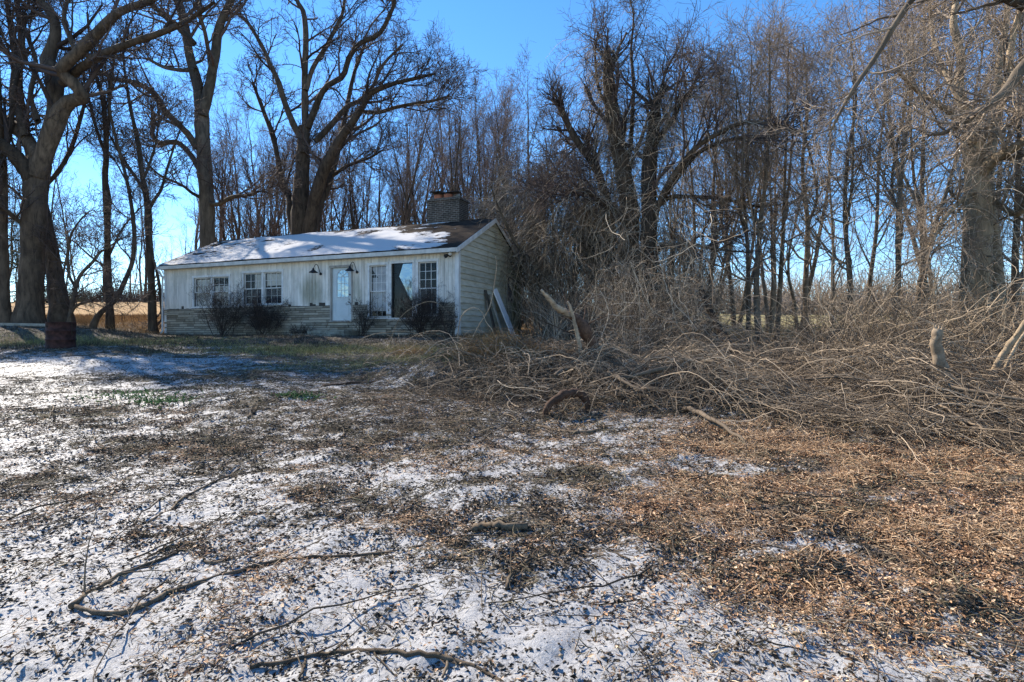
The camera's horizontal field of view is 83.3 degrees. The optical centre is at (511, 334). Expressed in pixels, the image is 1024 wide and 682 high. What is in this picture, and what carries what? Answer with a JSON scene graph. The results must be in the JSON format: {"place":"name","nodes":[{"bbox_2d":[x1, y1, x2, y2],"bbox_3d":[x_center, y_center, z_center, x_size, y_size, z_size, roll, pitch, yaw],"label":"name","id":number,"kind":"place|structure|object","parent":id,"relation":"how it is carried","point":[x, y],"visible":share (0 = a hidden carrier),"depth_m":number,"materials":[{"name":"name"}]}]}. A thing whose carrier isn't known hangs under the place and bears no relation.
{"place":"outdoors","nodes":[
{"label":"outdoors","id":0,"kind":"place"},
{"bbox_2d":[46,313,167,333],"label":"field grass","id":1,"kind":"structure","parent":0,"point":[81,320],"depth_m":26.90,"materials":[{"name":"plant"}]},
{"bbox_2d":[0,302,1023,681],"bbox_3d":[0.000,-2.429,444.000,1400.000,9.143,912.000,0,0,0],"label":"ground","id":2,"kind":"structure","parent":0,"point":[368,670],"depth_m":3.45,"materials":[{"name":"snow"}]},
{"bbox_2d":[0,0,69,322],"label":"dark tree","id":3,"kind":"object","parent":2,"relation":"on","point":[5,307],"visible":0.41,"depth_m":22.89,"materials":[{"name":"brown plant"}]},
{"bbox_2d":[8,167,67,302],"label":"bare tree","id":4,"kind":"object","parent":2,"relation":"on","point":[14,250],"visible":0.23,"depth_m":27.36,"materials":[{"name":"brown plant"}]},
{"bbox_2d":[8,195,102,315],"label":"bare tree","id":5,"kind":"object","parent":2,"relation":"on","point":[18,253],"visible":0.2,"depth_m":29.07,"materials":[{"name":"brown plant"}]},
{"bbox_2d":[24,105,93,275],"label":"woodland tree","id":6,"kind":"object","parent":2,"relation":"on","point":[54,187],"visible":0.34,"depth_m":92.34,"materials":[{"name":"brown plant"}]},
{"bbox_2d":[45,322,76,348],"bbox_3d":[-12.512,0.028,15.973,0.701,0.728,0.701,0,0,-28],"label":"rusty drum","id":7,"kind":"object","parent":2,"relation":"on","point":[60,335],"visible":0.99,"depth_m":15.71,"materials":[{"name":"metal"}]},
{"bbox_2d":[6,0,134,325],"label":"leaning tree","id":8,"kind":"object","parent":2,"relation":"on","point":[58,312],"visible":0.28,"depth_m":24.38,"materials":[{"name":"brown plant"}]},
{"bbox_2d":[19,179,146,326],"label":"bent sapling","id":9,"kind":"object","parent":2,"relation":"on","point":[72,306],"visible":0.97,"depth_m":23.10,"materials":[{"name":"brown plant"}]},
{"bbox_2d":[17,0,180,329],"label":"slim tree","id":10,"kind":"object","parent":2,"relation":"on","point":[110,320],"visible":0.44,"depth_m":24.86,"materials":[{"name":"brown plant"}]},
{"bbox_2d":[0,0,248,326],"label":"gnarled tree","id":11,"kind":"object","parent":2,"relation":"on","point":[33,167],"visible":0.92,"depth_m":22.67,"materials":[{"name":"brown plant"}]},
{"bbox_2d":[45,386,203,404],"bbox_3d":[-5.816,0.927,8.938,2.602,0.195,1.381,0,0,0],"label":"green weed","id":12,"kind":"object","parent":2,"relation":"on","point":[132,395],"visible":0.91,"depth_m":8.93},
{"bbox_2d":[73,46,178,327],"bbox_3d":[-16.862,-6.175,24.347,3.942,12.194,3.562,0,0,0],"label":"crooked tree","id":13,"kind":"object","parent":2,"relation":"on","point":[118,146],"visible":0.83,"depth_m":24.34,"materials":[{"name":"brown plant"}]},
{"bbox_2d":[68,527,204,608],"bbox_3d":[-2.098,1.208,3.301,0.302,0.344,0.866,0,0,23],"label":"fallen branch","id":14,"kind":"object","parent":2,"relation":"on","point":[102,584],"visible":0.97,"depth_m":3.20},
{"bbox_2d":[63,16,213,333],"bbox_3d":[-16.384,-6.926,25.461,7.844,15.178,4.399,0,0,30],"label":"slim tree","id":15,"kind":"object","parent":2,"relation":"on","point":[153,323],"visible":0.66,"depth_m":25.52,"materials":[{"name":"brown plant"}]},
{"bbox_2d":[127,153,172,302],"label":"woodland tree","id":16,"kind":"object","parent":2,"relation":"on","point":[142,242],"visible":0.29,"depth_m":94.44,"materials":[{"name":"brown plant"}]},
{"bbox_2d":[95,391,213,408],"bbox_3d":[-5.274,0.952,8.556,1.453,0.178,1.082,0,0,34],"label":"green weed","id":17,"kind":"object","parent":2,"relation":"on","point":[169,399],"visible":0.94,"depth_m":8.44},
{"bbox_2d":[32,0,303,247],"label":"tall tree","id":18,"kind":"object","parent":2,"relation":"on","point":[207,202],"visible":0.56,"depth_m":31.63,"materials":[{"name":"brown plant"}]},
{"bbox_2d":[186,275,255,335],"bbox_3d":[-11.216,-1.133,22.431,2.478,2.510,2.612,0,0,-22],"label":"bare shrub","id":19,"kind":"object","parent":2,"relation":"on","point":[219,308],"visible":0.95,"depth_m":22.20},
{"bbox_2d":[186,70,262,237],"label":"woodland tree","id":20,"kind":"object","parent":2,"relation":"on","point":[235,167],"visible":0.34,"depth_m":58.52,"materials":[{"name":"brown plant"}]},
{"bbox_2d":[188,138,269,238],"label":"woodland tree","id":21,"kind":"object","parent":2,"relation":"on","point":[232,228],"visible":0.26,"depth_m":51.12,"materials":[{"name":"brown plant"}]},
{"bbox_2d":[189,129,269,240],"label":"woodland tree","id":22,"kind":"object","parent":2,"relation":"on","point":[233,217],"visible":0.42,"depth_m":49.14,"materials":[{"name":"brown plant"}]},
{"bbox_2d":[191,133,275,240],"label":"woodland tree","id":23,"kind":"object","parent":2,"relation":"on","point":[233,194],"visible":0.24,"depth_m":53.53,"materials":[{"name":"brown plant"}]},
{"bbox_2d":[210,122,286,238],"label":"woodland tree","id":24,"kind":"object","parent":2,"relation":"on","point":[246,232],"visible":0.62,"depth_m":42.05,"materials":[{"name":"brown plant"}]},
{"bbox_2d":[217,78,280,232],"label":"woodland tree","id":25,"kind":"object","parent":2,"relation":"on","point":[239,119],"visible":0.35,"depth_m":54.55,"materials":[{"name":"brown plant"}]},
{"bbox_2d":[240,288,291,334],"bbox_3d":[-9.535,-0.868,22.365,2.019,1.986,1.939,0,0,-17],"label":"bare shrub","id":26,"kind":"object","parent":2,"relation":"on","point":[257,322],"visible":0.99,"depth_m":21.98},
{"bbox_2d":[247,123,294,236],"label":"woodland tree","id":27,"kind":"object","parent":2,"relation":"on","point":[276,224],"visible":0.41,"depth_m":42.50,"materials":[{"name":"brown plant"}]},
{"bbox_2d":[250,118,293,236],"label":"woodland tree","id":28,"kind":"object","parent":2,"relation":"on","point":[268,221],"visible":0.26,"depth_m":43.17,"materials":[{"name":"brown plant"}]},
{"bbox_2d":[0,324,611,353],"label":"yard grass","id":29,"kind":"structure","parent":2,"relation":"on","point":[216,335],"depth_m":18.03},
{"bbox_2d":[0,328,647,387],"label":"lawn grass","id":30,"kind":"structure","parent":2,"relation":"on","point":[330,349],"depth_m":15.90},
{"bbox_2d":[156,190,522,336],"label":"cottage","id":31,"kind":"structure","parent":2,"relation":"on","point":[319,279],"depth_m":22.16,"materials":[{"name":"white"}]},
{"bbox_2d":[191,274,230,307],"bbox_3d":[-12.472,-1.775,23.971,2.192,1.365,0.210,0,0,22],"label":"window","id":32,"kind":"structure","parent":31,"relation":"in","point":[204,282],"depth_m":24.14,"materials":[{"name":"paint"}]},
{"bbox_2d":[241,269,283,305],"bbox_3d":[-9.884,-1.840,22.923,2.186,1.405,0.223,0,0,22],"label":"window","id":33,"kind":"structure","parent":31,"relation":"in","point":[276,279],"depth_m":22.88,"materials":[{"name":"paint"}]},
{"bbox_2d":[333,268,350,320],"bbox_3d":[-6.332,-1.495,21.462,0.893,1.960,0.105,0,0,22],"label":"door","id":34,"kind":"structure","parent":31,"relation":"in","point":[341,278],"depth_m":21.47,"materials":[{"name":"white paint"}]},
{"bbox_2d":[367,262,388,318],"bbox_3d":[-4.817,-1.570,20.846,0.931,2.032,0.209,0,0,22],"label":"window","id":35,"kind":"structure","parent":31,"relation":"in","point":[380,274],"depth_m":20.91,"materials":[{"name":"paint"}]},
{"bbox_2d":[388,260,414,318],"bbox_3d":[-3.895,-1.572,20.435,1.077,2.081,0.145,0,0,22],"label":"picture window","id":36,"kind":"structure","parent":31,"relation":"in","point":[407,271],"depth_m":20.45,"materials":[{"name":"glass"}]},
{"bbox_2d":[415,258,438,316],"bbox_3d":[-2.923,-1.617,20.060,0.941,1.995,0.184,0,0,22],"label":"window","id":37,"kind":"structure","parent":31,"relation":"in","point":[436,260],"depth_m":20.07,"materials":[{"name":"paint"}]},
{"bbox_2d":[205,0,491,233],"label":"many stemmed tree","id":38,"kind":"object","parent":2,"relation":"on","point":[306,212],"visible":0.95,"depth_m":33.72,"materials":[{"name":"brown plant"}]},
{"bbox_2d":[309,94,391,229],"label":"woodland tree","id":39,"kind":"object","parent":2,"relation":"on","point":[338,220],"visible":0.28,"depth_m":48.56,"materials":[{"name":"brown plant"}]},
{"bbox_2d":[326,95,376,229],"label":"woodland tree","id":40,"kind":"object","parent":2,"relation":"on","point":[352,219],"visible":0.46,"depth_m":42.38,"materials":[{"name":"brown plant"}]},
{"bbox_2d":[318,138,389,231],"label":"woodland tree","id":41,"kind":"object","parent":2,"relation":"on","point":[343,213],"visible":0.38,"depth_m":43.31,"materials":[{"name":"brown plant"}]},
{"bbox_2d":[336,126,386,228],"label":"woodland tree","id":42,"kind":"object","parent":2,"relation":"on","point":[363,189],"visible":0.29,"depth_m":56.07,"materials":[{"name":"brown plant"}]},
{"bbox_2d":[345,296,384,335],"bbox_3d":[-5.226,-0.632,20.297,1.233,1.487,1.426,0,0,16],"label":"bare shrub","id":43,"kind":"object","parent":2,"relation":"on","point":[365,320],"visible":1,"depth_m":20.35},
{"bbox_2d":[249,616,512,681],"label":"fallen branch","id":44,"kind":"object","parent":2,"relation":"on","point":[420,652],"visible":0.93,"depth_m":2.56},
{"bbox_2d":[347,125,444,227],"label":"woodland tree","id":45,"kind":"object","parent":2,"relation":"on","point":[378,205],"visible":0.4,"depth_m":43.96,"materials":[{"name":"brown plant"}]},
{"bbox_2d":[364,105,429,225],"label":"woodland tree","id":46,"kind":"object","parent":2,"relation":"on","point":[391,190],"visible":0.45,"depth_m":41.15,"materials":[{"name":"brown plant"}]},
{"bbox_2d":[374,141,426,226],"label":"woodland tree","id":47,"kind":"object","parent":2,"relation":"on","point":[403,198],"visible":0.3,"depth_m":43.22,"materials":[{"name":"brown plant"}]},
{"bbox_2d":[370,93,451,226],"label":"woodland tree","id":48,"kind":"object","parent":2,"relation":"on","point":[405,215],"visible":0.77,"depth_m":37.18,"materials":[{"name":"brown plant"}]},
{"bbox_2d":[381,277,456,337],"bbox_3d":[-2.951,-0.894,19.458,2.193,2.088,2.605,0,0,28],"label":"bare shrub","id":49,"kind":"object","parent":2,"relation":"on","point":[425,312],"visible":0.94,"depth_m":19.19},
{"bbox_2d":[388,87,454,223],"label":"woodland tree","id":50,"kind":"object","parent":2,"relation":"on","point":[414,150],"visible":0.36,"depth_m":47.02,"materials":[{"name":"brown plant"}]},
{"bbox_2d":[383,50,468,223],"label":"woodland tree","id":51,"kind":"object","parent":2,"relation":"on","point":[419,135],"visible":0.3,"depth_m":50.66,"materials":[{"name":"brown plant"}]},
{"bbox_2d":[387,13,470,223],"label":"woodland tree","id":52,"kind":"object","parent":2,"relation":"on","point":[435,45],"visible":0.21,"depth_m":57.28,"materials":[{"name":"brown plant"}]},
{"bbox_2d":[415,78,477,222],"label":"woodland tree","id":53,"kind":"object","parent":2,"relation":"on","point":[451,169],"visible":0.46,"depth_m":43.04,"materials":[{"name":"brown plant"}]},
{"bbox_2d":[427,56,486,216],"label":"woodland tree","id":54,"kind":"object","parent":2,"relation":"on","point":[446,169],"visible":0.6,"depth_m":41.15,"materials":[{"name":"brown plant"}]},
{"bbox_2d":[435,70,494,216],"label":"woodland tree","id":55,"kind":"object","parent":2,"relation":"on","point":[468,139],"visible":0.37,"depth_m":44.43,"materials":[{"name":"brown plant"}]},
{"bbox_2d":[455,62,517,218],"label":"woodland tree","id":56,"kind":"object","parent":2,"relation":"on","point":[478,143],"visible":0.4,"depth_m":45.53,"materials":[{"name":"brown plant"}]},
{"bbox_2d":[460,106,529,227],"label":"woodland tree","id":57,"kind":"object","parent":2,"relation":"on","point":[494,159],"visible":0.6,"depth_m":37.19,"materials":[{"name":"brown plant"}]},
{"bbox_2d":[462,92,536,312],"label":"woodland tree","id":58,"kind":"object","parent":2,"relation":"on","point":[503,134],"visible":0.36,"depth_m":42.22,"materials":[{"name":"brown plant"}]},
{"bbox_2d":[471,520,527,532],"bbox_3d":[-0.082,1.297,3.896,0.382,0.071,0.122,0,0,0],"label":"log chunk","id":59,"kind":"object","parent":2,"relation":"on","point":[483,524],"visible":0.87,"depth_m":3.87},
{"bbox_2d":[473,69,535,243],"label":"woodland tree","id":60,"kind":"object","parent":2,"relation":"on","point":[502,122],"visible":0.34,"depth_m":43.08,"materials":[{"name":"brown plant"}]},
{"bbox_2d":[448,142,567,325],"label":"vine draped tree","id":61,"kind":"object","parent":2,"relation":"on","point":[486,212],"visible":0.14,"depth_m":27.14,"materials":[{"name":"brown plant"}]},
{"bbox_2d":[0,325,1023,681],"bbox_3d":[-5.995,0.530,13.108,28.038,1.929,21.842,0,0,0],"label":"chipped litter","id":62,"kind":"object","parent":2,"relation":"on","point":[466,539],"visible":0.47,"depth_m":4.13,"materials":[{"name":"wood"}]},
{"bbox_2d":[0,377,1023,681],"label":"leaf litter","id":63,"kind":"object","parent":2,"relation":"on","point":[906,509],"visible":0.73,"depth_m":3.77,"materials":[{"name":"plant"}]},
{"bbox_2d":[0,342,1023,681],"bbox_3d":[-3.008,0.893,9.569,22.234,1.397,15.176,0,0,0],"label":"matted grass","id":64,"kind":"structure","parent":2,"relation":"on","point":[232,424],"depth_m":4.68,"materials":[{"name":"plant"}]},
{"bbox_2d":[0,350,1023,681],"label":"fallen twigs","id":65,"kind":"object","parent":2,"relation":"on","point":[436,402],"depth_m":5.67,"materials":[{"name":"wood"}]},
{"bbox_2d":[0,354,1023,681],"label":"earth crumbs","id":66,"kind":"object","parent":2,"relation":"on","point":[522,542],"visible":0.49,"depth_m":3.89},
{"bbox_2d":[498,39,599,309],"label":"woodland tree","id":67,"kind":"object","parent":2,"relation":"on","point":[518,79],"visible":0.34,"depth_m":44.48,"materials":[{"name":"brown plant"}]},
{"bbox_2d":[466,123,640,332],"bbox_3d":[1.867,-4.351,24.298,9.096,9.213,7.989,0,0,0],"label":"vine draped tree","id":68,"kind":"object","parent":2,"relation":"on","point":[525,229],"visible":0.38,"depth_m":23.32,"materials":[{"name":"brown plant"}]},
{"bbox_2d":[500,60,618,316],"bbox_3d":[1.876,-4.873,21.468,4.667,10.378,3.159,0,0,0],"label":"dead snag","id":69,"kind":"object","parent":2,"relation":"on","point":[558,102],"visible":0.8,"depth_m":21.51,"materials":[{"name":"brown plant"}]},
{"bbox_2d":[542,388,589,415],"bbox_3d":[0.723,0.941,7.727,0.700,0.426,0.165,0,0,-22],"label":"fallen log","id":70,"kind":"object","parent":2,"relation":"on","point":[561,395],"visible":0.93,"depth_m":7.68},
{"bbox_2d":[369,326,770,376],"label":"straw grass","id":71,"kind":"structure","parent":2,"relation":"on","point":[482,345],"depth_m":10.84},
{"bbox_2d":[539,283,610,367],"bbox_3d":[1.178,-0.116,10.383,1.211,1.658,1.298,0,0,32],"label":"fallen log","id":72,"kind":"object","parent":2,"relation":"on","point":[585,331],"visible":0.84,"depth_m":10.40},
{"bbox_2d":[508,169,661,324],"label":"vine draped tree","id":73,"kind":"object","parent":2,"relation":"on","point":[560,245],"visible":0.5,"depth_m":22.19,"materials":[{"name":"brown plant"}]},
{"bbox_2d":[502,0,676,329],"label":"vine clad snag","id":74,"kind":"object","parent":2,"relation":"on","point":[609,57],"visible":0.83,"depth_m":20.83,"materials":[{"name":"brown plant"}]},
{"bbox_2d":[399,221,801,345],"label":"undergrowth","id":75,"kind":"object","parent":2,"relation":"on","point":[559,322],"visible":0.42,"depth_m":19.87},
{"bbox_2d":[308,321,1023,469],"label":"brush pile","id":76,"kind":"object","parent":2,"relation":"on","point":[766,384],"visible":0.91,"depth_m":8.00,"materials":[{"name":"wood"}]},
{"bbox_2d":[319,336,1023,451],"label":"brush bedding","id":77,"kind":"object","parent":2,"relation":"on","point":[652,376],"visible":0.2,"depth_m":8.73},
{"bbox_2d":[582,188,761,329],"bbox_3d":[5.840,-2.784,22.458,6.939,6.912,6.634,0,0,-36],"label":"vine draped tree","id":78,"kind":"object","parent":2,"relation":"on","point":[665,257],"visible":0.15,"depth_m":21.78,"materials":[{"name":"brown plant"}]},
{"bbox_2d":[639,36,718,328],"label":"woodland tree","id":79,"kind":"object","parent":2,"relation":"on","point":[686,134],"visible":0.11,"depth_m":25.55,"materials":[{"name":"grey plant"}]},
{"bbox_2d":[695,282,743,361],"bbox_3d":[5.494,-0.415,15.703,0.960,2.528,3.456,0,0,7],"label":"fallen log","id":80,"kind":"object","parent":2,"relation":"on","point":[713,314],"visible":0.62,"depth_m":15.98,"materials":[{"name":"wood"}]},
{"bbox_2d":[639,23,800,325],"bbox_3d":[8.073,-5.395,22.466,5.752,12.397,5.352,0,0,30],"label":"slender tree","id":81,"kind":"object","parent":2,"relation":"on","point":[701,167],"visible":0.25,"depth_m":22.50,"materials":[{"name":"grey plant"}]},
{"bbox_2d":[605,0,847,331],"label":"vine clad tree","id":82,"kind":"object","parent":2,"relation":"on","point":[655,104],"visible":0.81,"depth_m":19.46,"materials":[{"name":"brown plant"}]},
{"bbox_2d":[685,41,796,327],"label":"woodland tree","id":83,"kind":"object","parent":2,"relation":"on","point":[742,308],"visible":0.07,"depth_m":40.96,"materials":[{"name":"grey plant"}]},
{"bbox_2d":[672,62,812,312],"bbox_3d":[15.419,-9.575,39.114,8.692,19.293,4.834,8,5,39],"label":"woodland tree","id":84,"kind":"object","parent":2,"relation":"on","point":[726,247],"visible":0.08,"depth_m":39.62,"materials":[{"name":"grey plant"}]},
{"bbox_2d":[663,8,823,345],"bbox_3d":[8.251,-4.865,20.265,4.882,11.466,6.060,0,0,33],"label":"slender tree","id":85,"kind":"object","parent":2,"relation":"on","point":[749,169],"visible":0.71,"depth_m":19.37,"materials":[{"name":"grey plant"}]},
{"bbox_2d":[673,0,856,351],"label":"slender tree","id":86,"kind":"object","parent":2,"relation":"on","point":[761,217],"visible":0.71,"depth_m":19.62,"materials":[{"name":"grey plant"}]},
{"bbox_2d":[733,57,807,332],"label":"woodland tree","id":87,"kind":"object","parent":2,"relation":"on","point":[773,289],"visible":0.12,"depth_m":35.73,"materials":[{"name":"brown plant"}]},
{"bbox_2d":[707,0,856,344],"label":"slender tree","id":88,"kind":"object","parent":2,"relation":"on","point":[780,275],"visible":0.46,"depth_m":21.25,"materials":[{"name":"grey plant"}]},
{"bbox_2d":[562,253,1023,407],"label":"bramble thicket","id":89,"kind":"object","parent":2,"relation":"on","point":[860,321],"visible":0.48,"depth_m":11.49,"materials":[{"name":"plant"}]},
{"bbox_2d":[565,55,1023,359],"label":"hanging vines","id":90,"kind":"object","parent":2,"relation":"on","point":[663,289],"visible":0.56,"depth_m":15.21,"materials":[{"name":"plant"}]},
{"bbox_2d":[737,0,892,341],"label":"slender tree","id":91,"kind":"object","parent":2,"relation":"on","point":[806,266],"visible":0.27,"depth_m":23.70,"materials":[{"name":"grey plant"}]},
{"bbox_2d":[735,39,895,331],"bbox_3d":[18.400,-8.233,33.926,8.066,17.376,8.510,-5,7,-22],"label":"woodland tree","id":92,"kind":"object","parent":2,"relation":"on","point":[812,272],"visible":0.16,"depth_m":34.78,"materials":[{"name":"grey plant"}]},
{"bbox_2d":[793,85,866,322],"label":"woodland tree","id":93,"kind":"object","parent":2,"relation":"on","point":[832,276],"visible":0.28,"depth_m":27.11,"materials":[{"name":"grey plant"}]},
{"bbox_2d":[657,261,1023,314],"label":"woods","id":94,"kind":"object","parent":2,"relation":"on","point":[796,290],"visible":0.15,"depth_m":105.01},
{"bbox_2d":[768,0,973,325],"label":"slender tree","id":95,"kind":"object","parent":2,"relation":"on","point":[846,183],"visible":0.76,"depth_m":18.14,"materials":[{"name":"grey plant"}]},
{"bbox_2d":[830,0,939,339],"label":"woodland tree","id":96,"kind":"object","parent":2,"relation":"on","point":[871,271],"visible":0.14,"depth_m":27.02,"materials":[{"name":"grey plant"}]},
{"bbox_2d":[815,0,954,319],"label":"woodland tree","id":97,"kind":"object","parent":2,"relation":"on","point":[913,244],"visible":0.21,"depth_m":39.85,"materials":[{"name":"grey plant"}]},
{"bbox_2d":[748,0,1023,202],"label":"overhanging tree","id":98,"kind":"object","parent":2,"relation":"on","point":[1012,82],"visible":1,"depth_m":9.12,"materials":[{"name":"brown plant"}]},
{"bbox_2d":[802,0,1023,338],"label":"slender tree","id":99,"kind":"object","parent":2,"relation":"on","point":[897,8],"visible":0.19,"depth_m":19.08,"materials":[{"name":"brown plant"}]},
{"bbox_2d":[819,0,1021,321],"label":"slender tree","id":100,"kind":"object","parent":2,"relation":"on","point":[898,234],"visible":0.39,"depth_m":17.55,"materials":[{"name":"grey plant"}]},
{"bbox_2d":[845,0,1023,364],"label":"pale trunk tree","id":101,"kind":"object","parent":2,"relation":"on","point":[1003,153],"visible":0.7,"depth_m":13.88,"materials":[{"name":"beige plant"}]},
{"bbox_2d":[929,323,953,389],"bbox_3d":[5.979,0.477,7.948,0.336,1.286,0.306,0,0,0],"label":"fallen log","id":102,"kind":"object","parent":2,"relation":"on","point":[937,352],"visible":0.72,"depth_m":7.95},
{"bbox_2d":[893,5,1023,338],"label":"woodland tree","id":103,"kind":"object","parent":2,"relation":"on","point":[944,198],"visible":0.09,"depth_m":23.54,"materials":[{"name":"grey plant"}]},
{"bbox_2d":[899,0,1023,276],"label":"woodland tree","id":104,"kind":"object","parent":2,"relation":"on","point":[982,50],"visible":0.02,"depth_m":28.71,"materials":[{"name":"grey plant"}]},
{"bbox_2d":[906,0,1023,321],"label":"slender tree","id":105,"kind":"object","parent":2,"relation":"on","point":[1016,221],"visible":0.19,"depth_m":17.23,"materials":[{"name":"brown plant"}]},
{"bbox_2d":[937,0,1023,342],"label":"pale trunk tree","id":106,"kind":"object","parent":2,"relation":"on","point":[997,203],"visible":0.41,"depth_m":15.18,"materials":[{"name":"beige plant"}]},
{"bbox_2d":[989,320,1023,385],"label":"fallen log","id":107,"kind":"object","parent":2,"relation":"on","point":[1010,343],"visible":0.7,"depth_m":8.70,"materials":[{"name":"wood"}]},
{"bbox_2d":[0,0,1023,303],"label":"sky","id":108,"kind":"structure","parent":0,"point":[491,32],"materials":[{"name":"blue"}]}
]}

